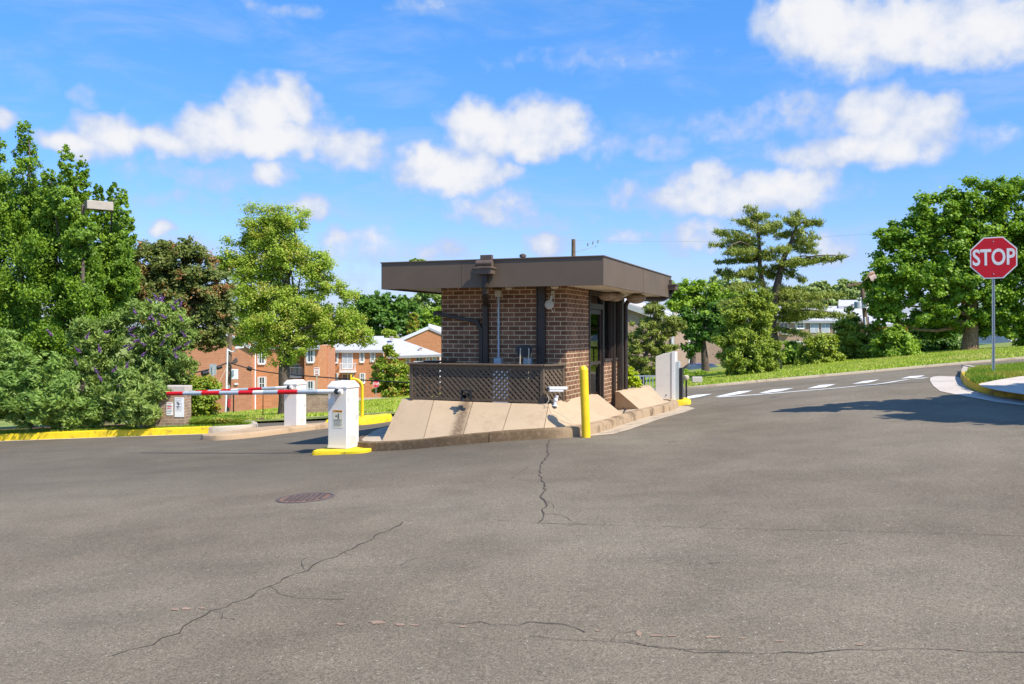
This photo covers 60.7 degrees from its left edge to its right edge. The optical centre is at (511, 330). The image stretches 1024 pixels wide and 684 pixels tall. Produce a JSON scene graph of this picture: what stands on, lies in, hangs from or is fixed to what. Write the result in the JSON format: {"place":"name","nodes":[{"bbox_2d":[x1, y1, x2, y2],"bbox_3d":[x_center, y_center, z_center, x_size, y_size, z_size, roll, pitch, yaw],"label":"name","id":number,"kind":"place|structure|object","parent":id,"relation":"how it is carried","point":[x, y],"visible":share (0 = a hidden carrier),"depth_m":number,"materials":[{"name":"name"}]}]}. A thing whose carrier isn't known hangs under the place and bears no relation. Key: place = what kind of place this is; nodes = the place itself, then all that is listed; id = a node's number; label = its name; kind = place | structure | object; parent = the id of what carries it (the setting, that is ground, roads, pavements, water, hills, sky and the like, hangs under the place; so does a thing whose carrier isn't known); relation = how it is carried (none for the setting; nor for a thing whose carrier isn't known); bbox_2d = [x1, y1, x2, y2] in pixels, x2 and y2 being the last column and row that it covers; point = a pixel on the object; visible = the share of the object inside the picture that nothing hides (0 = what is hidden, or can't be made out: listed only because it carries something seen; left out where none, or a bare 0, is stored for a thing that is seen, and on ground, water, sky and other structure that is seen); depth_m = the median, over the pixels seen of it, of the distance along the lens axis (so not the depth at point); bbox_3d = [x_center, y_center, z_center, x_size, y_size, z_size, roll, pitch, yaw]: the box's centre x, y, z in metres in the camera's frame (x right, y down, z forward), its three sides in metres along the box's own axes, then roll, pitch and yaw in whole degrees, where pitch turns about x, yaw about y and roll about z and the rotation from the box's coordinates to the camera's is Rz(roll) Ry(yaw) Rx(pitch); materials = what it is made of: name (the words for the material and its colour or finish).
{"place":"outdoors","nodes":[
{"label":"outdoors","id":0,"kind":"place"},
{"bbox_2d":[0,422,246,428],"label":"verge","id":1,"kind":"structure","parent":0,"point":[49,426],"depth_m":25.51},
{"bbox_2d":[0,120,63,427],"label":"columnar tree","id":2,"kind":"object","parent":1,"relation":"on","point":[18,208],"visible":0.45,"depth_m":24.04,"materials":[{"name":"green plant"}]},
{"bbox_2d":[5,144,115,426],"bbox_3d":[-12.360,-1.034,24.071,2.788,7.923,2.464,0,0,0],"label":"columnar tree","id":3,"kind":"object","parent":1,"relation":"on","point":[64,239],"visible":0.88,"depth_m":23.46,"materials":[{"name":"green plant"}]},
{"bbox_2d":[0,327,123,432],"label":"privet bush","id":4,"kind":"object","parent":1,"relation":"on","point":[43,397],"visible":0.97,"depth_m":20.88,"materials":[{"name":"green plant"}]},
{"bbox_2d":[1,424,133,429],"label":"mulch bed","id":5,"kind":"object","parent":1,"relation":"on","point":[50,427],"visible":0.09,"depth_m":24.03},
{"bbox_2d":[166,371,222,419],"bbox_3d":[-8.394,1.838,22.192,2.192,1.658,1.346,0,0,0],"label":"clipped hedge","id":6,"kind":"object","parent":5,"relation":"on","point":[204,405],"visible":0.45,"depth_m":21.95,"materials":[{"name":"green plant"}]},
{"bbox_2d":[80,200,112,426],"bbox_3d":[-11.213,-0.434,23.627,0.751,6.117,0.413,0,0,-38],"label":"street lamp","id":7,"kind":"object","parent":1,"relation":"on","point":[94,205],"visible":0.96,"depth_m":23.51,"materials":[{"name":"grey metal"}]},
{"bbox_2d":[87,182,142,423],"bbox_3d":[-11.821,-0.753,25.551,2.450,7.485,2.295,0,0,0],"label":"columnar tree","id":8,"kind":"object","parent":1,"relation":"on","point":[114,243],"visible":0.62,"depth_m":24.89,"materials":[{"name":"green plant"}]},
{"bbox_2d":[46,293,204,426],"bbox_3d":[-9.300,0.886,21.548,3.503,3.596,2.507,0,0,23],"label":"butterfly bush","id":9,"kind":"object","parent":1,"relation":"on","point":[158,351],"visible":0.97,"depth_m":21.18,"materials":[{"name":"green plant"}]},
{"bbox_2d":[136,385,191,428],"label":"brick pillar","id":10,"kind":"structure","parent":1,"relation":"on","point":[176,411],"depth_m":20.60,"materials":[{"name":"brick"}]},
{"bbox_2d":[185,415,259,424],"bbox_3d":[-6.966,2.150,20.877,2.124,0.242,1.503,0,0,0],"label":"grass clump","id":11,"kind":"object","parent":1,"relation":"on","point":[219,419],"visible":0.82,"depth_m":20.64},
{"bbox_2d":[0,421,252,433],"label":"grass","id":12,"kind":"structure","parent":0,"point":[45,429],"depth_m":20.99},
{"bbox_2d":[195,379,306,424],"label":"barrier gate","id":13,"kind":"structure","parent":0,"point":[294,409],"depth_m":20.59,"materials":[{"name":"metal"}]},
{"bbox_2d":[297,386,305,423],"bbox_3d":[-4.970,1.747,20.678,0.012,0.890,0.326,0,0,21],"label":"door","id":14,"kind":"structure","parent":13,"relation":"in","point":[301,398],"depth_m":20.67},
{"bbox_2d":[0,334,962,426],"bbox_3d":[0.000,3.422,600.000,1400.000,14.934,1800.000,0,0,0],"label":"ground","id":15,"kind":"structure","parent":0,"point":[3,423],"depth_m":180.73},
{"bbox_2d":[166,325,334,411],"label":"apartment building","id":16,"kind":"structure","parent":15,"relation":"on","point":[322,357],"depth_m":85.48,"materials":[{"name":"brick"}]},
{"bbox_2d":[257,352,265,364],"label":"window","id":17,"kind":"structure","parent":16,"relation":"in","point":[261,361],"depth_m":85.45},
{"bbox_2d":[257,377,266,386],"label":"window","id":18,"kind":"structure","parent":16,"relation":"in","point":[261,381],"depth_m":85.45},
{"bbox_2d":[306,350,314,362],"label":"window","id":19,"kind":"structure","parent":16,"relation":"in","point":[309,355],"depth_m":85.95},
{"bbox_2d":[306,381,314,389],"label":"window","id":20,"kind":"structure","parent":16,"relation":"in","point":[309,385],"depth_m":85.95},
{"bbox_2d":[306,394,327,413],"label":"brick wall","id":21,"kind":"structure","parent":15,"relation":"on","point":[316,403],"depth_m":40.00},
{"bbox_2d":[325,413,391,424],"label":"curb","id":22,"kind":"structure","parent":15,"relation":"on","point":[373,419],"depth_m":22.36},
{"bbox_2d":[350,290,423,336],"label":"oak","id":23,"kind":"object","parent":15,"relation":"on","point":[382,311],"visible":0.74,"depth_m":138.50,"materials":[{"name":"green plant"}]},
{"bbox_2d":[334,336,440,397],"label":"apartment building","id":24,"kind":"structure","parent":15,"relation":"on","point":[354,361],"depth_m":95.00,"materials":[{"name":"brick"}]},
{"bbox_2d":[342,353,352,368],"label":"patio door","id":25,"kind":"structure","parent":24,"relation":"in","point":[346,357],"depth_m":94.91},
{"bbox_2d":[368,343,409,397],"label":"round shrub","id":26,"kind":"object","parent":15,"relation":"on","point":[396,369],"visible":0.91,"depth_m":71.52,"materials":[{"name":"green plant"}]},
{"bbox_2d":[381,328,397,337],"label":"background tree","id":27,"kind":"object","parent":15,"relation":"on","point":[386,333],"visible":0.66,"depth_m":117.52,"materials":[{"name":"green plant"}]},
{"bbox_2d":[405,312,419,334],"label":"background tree","id":28,"kind":"object","parent":15,"relation":"on","point":[412,323],"visible":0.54,"depth_m":134.46,"materials":[{"name":"green plant"}]},
{"bbox_2d":[399,324,440,352],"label":"apartment building","id":29,"kind":"structure","parent":15,"relation":"on","point":[428,337],"depth_m":125.00,"materials":[{"name":"brick"}]},
{"bbox_2d":[409,293,440,318],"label":"background tree","id":30,"kind":"object","parent":15,"relation":"on","point":[422,300],"visible":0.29,"depth_m":168.39,"materials":[{"name":"green plant"}]},
{"bbox_2d":[418,306,440,327],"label":"background tree","id":31,"kind":"object","parent":15,"relation":"on","point":[426,314],"visible":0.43,"depth_m":158.46,"materials":[{"name":"green plant"}]},
{"bbox_2d":[579,366,590,437],"bbox_3d":[1.121,1.124,13.428,0.179,1.185,0.132,0,0,24],"label":"bollard","id":32,"kind":"object","parent":15,"relation":"on","point":[584,400],"visible":0.91,"depth_m":13.37,"materials":[{"name":"metal"}]},
{"bbox_2d":[624,298,689,373],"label":"apartment building","id":33,"kind":"structure","parent":15,"relation":"on","point":[635,313],"depth_m":75.00,"materials":[{"name":"brick"}]},
{"bbox_2d":[628,301,687,384],"bbox_3d":[4.377,0.444,26.968,2.223,3.014,0.930,0,0,0],"label":"leaning pine","id":34,"kind":"object","parent":15,"relation":"on","point":[654,326],"visible":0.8,"depth_m":26.88,"materials":[{"name":"plant"}]},
{"bbox_2d":[683,363,717,369],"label":"parked car","id":35,"kind":"object","parent":15,"relation":"on","point":[688,366],"visible":0.07,"depth_m":61.33,"materials":[{"name":"paint"}]},
{"bbox_2d":[663,277,739,363],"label":"background tree","id":36,"kind":"object","parent":15,"relation":"on","point":[693,296],"visible":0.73,"depth_m":61.59,"materials":[{"name":"green plant"}]},
{"bbox_2d":[690,308,722,364],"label":"apartment building","id":37,"kind":"structure","parent":15,"relation":"on","point":[713,349],"depth_m":92.00,"materials":[{"name":"brick"}]},
{"bbox_2d":[703,268,755,365],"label":"background tree","id":38,"kind":"object","parent":15,"relation":"on","point":[724,282],"visible":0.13,"depth_m":67.52,"materials":[{"name":"green plant"}]},
{"bbox_2d":[781,284,824,304],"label":"background tree","id":39,"kind":"object","parent":15,"relation":"on","point":[814,288],"visible":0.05,"depth_m":148.54,"materials":[{"name":"green plant"}]},
{"bbox_2d":[742,300,868,349],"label":"apartment building","id":40,"kind":"structure","parent":15,"relation":"on","point":[814,326],"depth_m":100.00,"materials":[{"name":"brick"}]},
{"bbox_2d":[810,323,818,332],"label":"patio door","id":41,"kind":"structure","parent":40,"relation":"in","point":[814,327],"depth_m":99.90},
{"bbox_2d":[821,323,829,332],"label":"patio door","id":42,"kind":"structure","parent":40,"relation":"in","point":[825,327],"depth_m":99.90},
{"bbox_2d":[808,280,832,292],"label":"background tree","id":43,"kind":"object","parent":15,"relation":"on","point":[823,285],"visible":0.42,"depth_m":149.21,"materials":[{"name":"green plant"}]},
{"bbox_2d":[819,288,846,305],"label":"background tree","id":44,"kind":"object","parent":15,"relation":"on","point":[832,302],"visible":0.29,"depth_m":148.24,"materials":[{"name":"green plant"}]},
{"bbox_2d":[829,278,859,304],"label":"background tree","id":45,"kind":"object","parent":15,"relation":"on","point":[842,284],"visible":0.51,"depth_m":148.82,"materials":[{"name":"green plant"}]},
{"bbox_2d":[846,284,872,300],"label":"background tree","id":46,"kind":"object","parent":15,"relation":"on","point":[856,291],"visible":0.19,"depth_m":148.50,"materials":[{"name":"green plant"}]},
{"bbox_2d":[858,314,911,341],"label":"apartment building","id":47,"kind":"structure","parent":15,"relation":"on","point":[871,319],"depth_m":95.12,"materials":[{"name":"brick"}]},
{"bbox_2d":[0,359,1023,683],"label":"asphalt road","id":48,"kind":"structure","parent":0,"point":[98,583],"depth_m":6.36,"materials":[{"name":"asphalt"}]},
{"bbox_2d":[11,434,195,440],"bbox_3d":[-20.481,3.249,22.263,27.440,1.818,0.296,0,0,10],"label":"gutter strip","id":49,"kind":"object","parent":48,"relation":"on","point":[104,437],"visible":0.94,"depth_m":20.35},
{"bbox_2d":[8,421,257,432],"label":"concrete kerb","id":50,"kind":"structure","parent":48,"relation":"on","point":[215,429],"depth_m":20.13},
{"bbox_2d":[0,426,210,440],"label":"yellow kerb strip","id":51,"kind":"object","parent":50,"relation":"on","point":[108,433],"visible":0.74,"depth_m":20.47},
{"bbox_2d":[201,417,392,440],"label":"median kerb","id":52,"kind":"structure","parent":48,"relation":"on","point":[244,435],"depth_m":18.61,"materials":[{"name":"concrete"}]},
{"bbox_2d":[210,422,324,433],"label":"median island","id":53,"kind":"structure","parent":52,"relation":"on","point":[255,429],"depth_m":19.37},
{"bbox_2d":[350,375,363,416],"bbox_3d":[-3.951,1.731,22.500,0.400,1.211,0.200,0,0,0],"label":"bent pipe","id":54,"kind":"object","parent":53,"relation":"on","point":[362,394],"visible":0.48,"depth_m":22.47,"materials":[{"name":"metal"}]},
{"bbox_2d":[276,492,334,502],"bbox_3d":[-2.143,1.737,9.080,0.600,0.033,0.600,-3,-1,0],"label":"manhole cover","id":55,"kind":"object","parent":48,"relation":"on","point":[306,497],"visible":0.94,"depth_m":9.04,"materials":[{"name":"metal"}]},
{"bbox_2d":[312,447,370,454],"bbox_3d":[-2.780,2.013,14.486,0.974,0.200,0.932,0,0,0],"label":"concrete pad","id":56,"kind":"object","parent":48,"relation":"on","point":[337,451],"visible":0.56,"depth_m":14.15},
{"bbox_2d":[166,380,359,448],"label":"barrier gate","id":57,"kind":"structure","parent":56,"relation":"on","point":[343,414],"depth_m":14.40,"materials":[{"name":"white metal"}]},
{"bbox_2d":[348,389,357,444],"bbox_3d":[-2.630,1.420,14.478,0.012,0.890,0.326,0,0,21],"label":"door","id":58,"kind":"structure","parent":57,"relation":"in","point":[352,394],"depth_m":14.48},
{"bbox_2d":[362,400,669,441],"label":"booth island","id":59,"kind":"structure","parent":48,"relation":"on","point":[377,435],"depth_m":15.83,"materials":[{"name":"concrete"}]},
{"bbox_2d":[382,394,621,440],"bbox_3d":[-0.076,1.659,14.695,4.185,1.099,2.353,0,0,-13],"label":"concrete apron","id":60,"kind":"object","parent":59,"relation":"on","point":[419,418],"visible":0.49,"depth_m":14.23,"materials":[{"name":"concrete"}]},
{"bbox_2d":[407,360,566,403],"bbox_3d":[-0.550,0.845,14.738,2.782,0.670,1.127,0,0,35],"label":"lattice screen","id":61,"kind":"object","parent":60,"relation":"on","point":[426,382],"visible":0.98,"depth_m":14.44,"materials":[{"name":"wood"}]},
{"bbox_2d":[458,400,524,403],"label":"deck","id":62,"kind":"structure","parent":60,"relation":"on","point":[491,401],"depth_m":14.65,"materials":[{"name":"wood"}]},
{"bbox_2d":[492,369,510,402],"bbox_3d":[-0.173,0.895,14.420,0.300,0.589,0.140,0,0,21],"label":"utility cabinet","id":63,"kind":"object","parent":62,"relation":"on","point":[501,388],"visible":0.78,"depth_m":14.37,"materials":[{"name":"white metal"}]},
{"bbox_2d":[512,345,534,402],"bbox_3d":[0.197,0.705,14.518,0.400,0.951,0.384,0,0,0],"label":"chair","id":64,"kind":"object","parent":62,"relation":"on","point":[523,350],"visible":0.56,"depth_m":14.37,"materials":[{"name":"black plastic"}]},
{"bbox_2d":[546,386,575,424],"bbox_3d":[0.806,1.184,13.977,0.500,0.588,0.311,0,0,17],"label":"security camera","id":65,"kind":"object","parent":60,"relation":"on","point":[555,389],"visible":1,"depth_m":13.98,"materials":[{"name":"white metal"}]},
{"bbox_2d":[380,254,678,406],"bbox_3d":[0.628,0.252,16.724,4.105,3.196,5.800,0,0,21],"label":"guard booth","id":66,"kind":"object","parent":59,"relation":"on","point":[571,312],"visible":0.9,"depth_m":14.82,"materials":[{"name":"brick"}]},
{"bbox_2d":[589,290,603,398],"bbox_3d":[1.537,0.390,16.139,0.172,2.231,0.990,0,0,21],"label":"door","id":67,"kind":"structure","parent":66,"relation":"in","point":[596,316],"depth_m":16.27,"materials":[{"name":"brown metal"}]},
{"bbox_2d":[604,300,617,361],"bbox_3d":[1.906,-0.073,17.186,0.150,1.306,1.230,0,0,21],"label":"window","id":68,"kind":"structure","parent":66,"relation":"in","point":[608,305],"depth_m":17.13,"materials":[{"name":"black glass"}]},
{"bbox_2d":[614,385,665,409],"bbox_3d":[2.710,1.519,18.102,0.773,0.678,2.524,0,0,27],"label":"concrete wedge","id":69,"kind":"object","parent":59,"relation":"on","point":[643,396],"visible":0.53,"depth_m":17.46,"materials":[{"name":"concrete"}]},
{"bbox_2d":[628,366,642,387],"bbox_3d":[2.535,1.091,18.403,0.452,0.718,0.303,0,0,0],"label":"lime shrub","id":70,"kind":"object","parent":69,"relation":"on","point":[634,381],"visible":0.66,"depth_m":18.33,"materials":[{"name":"green plant"}]},
{"bbox_2d":[357,399,677,450],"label":"booth kerb","id":71,"kind":"structure","parent":48,"relation":"on","point":[551,432],"depth_m":13.76,"materials":[{"name":"concrete"}]},
{"bbox_2d":[114,441,1019,654],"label":"road cracks","id":72,"kind":"object","parent":48,"relation":"on","point":[638,633],"visible":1,"depth_m":4.87,"materials":[{"name":"asphalt"}]},
{"bbox_2d":[255,357,1023,421],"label":"kerb","id":73,"kind":"structure","parent":48,"relation":"on","point":[835,374],"depth_m":26.15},
{"bbox_2d":[591,406,693,435],"bbox_3d":[2.620,1.607,16.183,0.705,0.090,5.935,0,0,24],"label":"booth gutter","id":74,"kind":"object","parent":48,"relation":"on","point":[645,420],"visible":0.72,"depth_m":15.30,"materials":[{"name":"concrete"}]},
{"bbox_2d":[634,375,654,388],"bbox_3d":[3.607,1.477,24.000,0.706,0.515,0.030,0,0,0],"label":"railing","id":75,"kind":"object","parent":48,"relation":"on","point":[646,376],"visible":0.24,"depth_m":23.98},
{"bbox_2d":[677,397,690,405],"bbox_3d":[3.513,1.628,19.373,0.841,0.279,0.791,0,0,0],"label":"concrete pad","id":76,"kind":"object","parent":48,"relation":"on","point":[685,401],"visible":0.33,"depth_m":18.99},
{"bbox_2d":[655,351,683,399],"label":"barrier gate","id":77,"kind":"structure","parent":76,"relation":"on","point":[669,377],"depth_m":19.22,"materials":[{"name":"white metal"}]},
{"bbox_2d":[687,375,927,397],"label":"road markings","id":78,"kind":"object","parent":48,"relation":"on","point":[740,392],"visible":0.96,"depth_m":19.98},
{"bbox_2d":[864,271,876,280],"bbox_3d":[6.952,-1.062,16.991,0.232,0.197,0.087,0,0,0],"label":"street light","id":79,"kind":"object","parent":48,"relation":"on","point":[871,275],"visible":1,"depth_m":16.97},
{"bbox_2d":[960,365,974,375],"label":"corner kerb","id":80,"kind":"structure","parent":48,"relation":"on","point":[964,367],"depth_m":21.24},
{"bbox_2d":[960,371,1023,399],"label":"yellow corner kerb","id":81,"kind":"structure","parent":80,"relation":"on","point":[968,383],"depth_m":15.23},
{"bbox_2d":[930,376,1023,404],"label":"corner gutter","id":82,"kind":"object","parent":48,"relation":"on","point":[952,384],"visible":0.99,"depth_m":15.81,"materials":[{"name":"concrete"}]},
{"bbox_2d":[0,0,1023,336],"label":"sky","id":83,"kind":"structure","parent":0,"point":[428,130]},
{"bbox_2d":[121,342,1023,421],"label":"verge","id":84,"kind":"structure","parent":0,"point":[1006,344],"depth_m":32.79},
{"bbox_2d":[127,235,240,377],"bbox_3d":[-11.518,-0.010,30.008,4.445,6.588,2.282,0,0,0],"label":"crape myrtle","id":85,"kind":"object","parent":84,"relation":"on","point":[209,306],"visible":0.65,"depth_m":29.65,"materials":[{"name":"green plant"}]},
{"bbox_2d":[209,364,215,377],"bbox_3d":[-13.007,2.345,38.025,0.304,1.824,0.050,0,0,0],"label":"road sign","id":86,"kind":"object","parent":84,"relation":"on","point":[212,369],"visible":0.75,"depth_m":38.04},
{"bbox_2d":[225,300,243,411],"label":"utility pole","id":87,"kind":"object","parent":84,"relation":"on","point":[231,373],"visible":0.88,"depth_m":57.75,"materials":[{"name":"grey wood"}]},
{"bbox_2d":[186,363,226,377],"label":"cable","id":88,"kind":"object","parent":87,"relation":"attached to","point":[206,372],"visible":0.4,"depth_m":56.11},
{"bbox_2d":[228,362,409,382],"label":"cable","id":89,"kind":"object","parent":87,"relation":"attached to","point":[249,368],"visible":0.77,"depth_m":50.21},
{"bbox_2d":[209,197,377,413],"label":"street tree","id":90,"kind":"object","parent":84,"relation":"on","point":[263,328],"visible":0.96,"depth_m":41.59,"materials":[{"name":"green plant"}]},
{"bbox_2d":[219,393,440,419],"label":"grass","id":91,"kind":"structure","parent":84,"relation":"on","point":[388,404],"depth_m":45.71,"materials":[{"name":"plant"}]},
{"bbox_2d":[571,239,598,255],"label":"utility pole","id":92,"kind":"object","parent":84,"relation":"on","point":[573,249],"visible":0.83,"depth_m":59.98,"materials":[{"name":"brown wood"}]},
{"bbox_2d":[672,296,728,371],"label":"background tree","id":93,"kind":"object","parent":84,"relation":"on","point":[700,322],"visible":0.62,"depth_m":49.65,"materials":[{"name":"green plant"}]},
{"bbox_2d":[708,287,786,375],"bbox_3d":[9.669,0.173,36.008,3.272,4.044,1.971,0,0,0],"label":"bush","id":94,"kind":"object","parent":84,"relation":"on","point":[745,348],"visible":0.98,"depth_m":35.69,"materials":[{"name":"green plant"}]},
{"bbox_2d":[708,203,856,368],"bbox_3d":[12.375,-1.957,40.063,7.187,7.884,4.689,0,0,0],"label":"tall pine","id":95,"kind":"object","parent":84,"relation":"on","point":[790,301],"visible":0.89,"depth_m":39.65,"materials":[{"name":"green plant"}]},
{"bbox_2d":[781,339,806,365],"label":"bush","id":96,"kind":"object","parent":84,"relation":"on","point":[790,350],"visible":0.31,"depth_m":45.48,"materials":[{"name":"green plant"}]},
{"bbox_2d":[794,331,848,365],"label":"bush","id":97,"kind":"object","parent":84,"relation":"on","point":[817,351],"visible":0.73,"depth_m":42.75,"materials":[{"name":"green plant"}]},
{"bbox_2d":[645,346,1023,387],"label":"grass","id":98,"kind":"structure","parent":84,"relation":"on","point":[930,358],"depth_m":31.22,"materials":[{"name":"plant"}]},
{"bbox_2d":[830,305,866,358],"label":"bush","id":99,"kind":"object","parent":84,"relation":"on","point":[847,330],"visible":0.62,"depth_m":44.55,"materials":[{"name":"green plant"}]},
{"bbox_2d":[846,282,868,325],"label":"utility pole","id":100,"kind":"object","parent":84,"relation":"on","point":[864,309],"visible":0.59,"depth_m":49.89,"materials":[{"name":"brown wood"}]},
{"bbox_2d":[850,320,891,358],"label":"bush","id":101,"kind":"object","parent":84,"relation":"on","point":[869,330],"visible":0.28,"depth_m":43.88,"materials":[{"name":"green plant"}]},
{"bbox_2d":[868,323,923,358],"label":"bush","id":102,"kind":"object","parent":84,"relation":"on","point":[901,339],"visible":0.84,"depth_m":41.65,"materials":[{"name":"green plant"}]},
{"bbox_2d":[907,325,960,351],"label":"bush","id":103,"kind":"object","parent":84,"relation":"on","point":[922,343],"visible":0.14,"depth_m":49.49,"materials":[{"name":"green plant"}]},
{"bbox_2d":[858,172,1023,349],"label":"maple","id":104,"kind":"object","parent":84,"relation":"on","point":[941,312],"visible":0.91,"depth_m":42.38,"materials":[{"name":"green plant"}]},
{"bbox_2d":[923,333,961,351],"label":"bush","id":105,"kind":"object","parent":84,"relation":"on","point":[948,343],"visible":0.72,"depth_m":47.68,"materials":[{"name":"green plant"}]},
{"bbox_2d":[961,335,1011,344],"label":"parked car","id":106,"kind":"object","parent":84,"relation":"on","point":[1001,339],"visible":0.06,"depth_m":57.25,"materials":[{"name":"paint"}]},
{"bbox_2d":[979,376,1023,393],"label":"sidewalk","id":107,"kind":"structure","parent":0,"point":[1014,385],"depth_m":15.10,"materials":[{"name":"concrete"}]},
{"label":"corner verge","id":108,"kind":"structure","parent":0,"visible":0},
{"bbox_2d":[970,237,1016,369],"bbox_3d":[9.249,-0.508,16.810,0.800,2.598,0.043,0,0,24],"label":"stop sign","id":109,"kind":"object","parent":108,"relation":"on","point":[992,258],"visible":0.98,"depth_m":16.80,"materials":[{"name":"red metal"}]},
{"bbox_2d":[964,361,1023,383],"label":"grass","id":110,"kind":"structure","parent":108,"relation":"on","point":[977,374],"depth_m":16.37,"materials":[{"name":"plant"}]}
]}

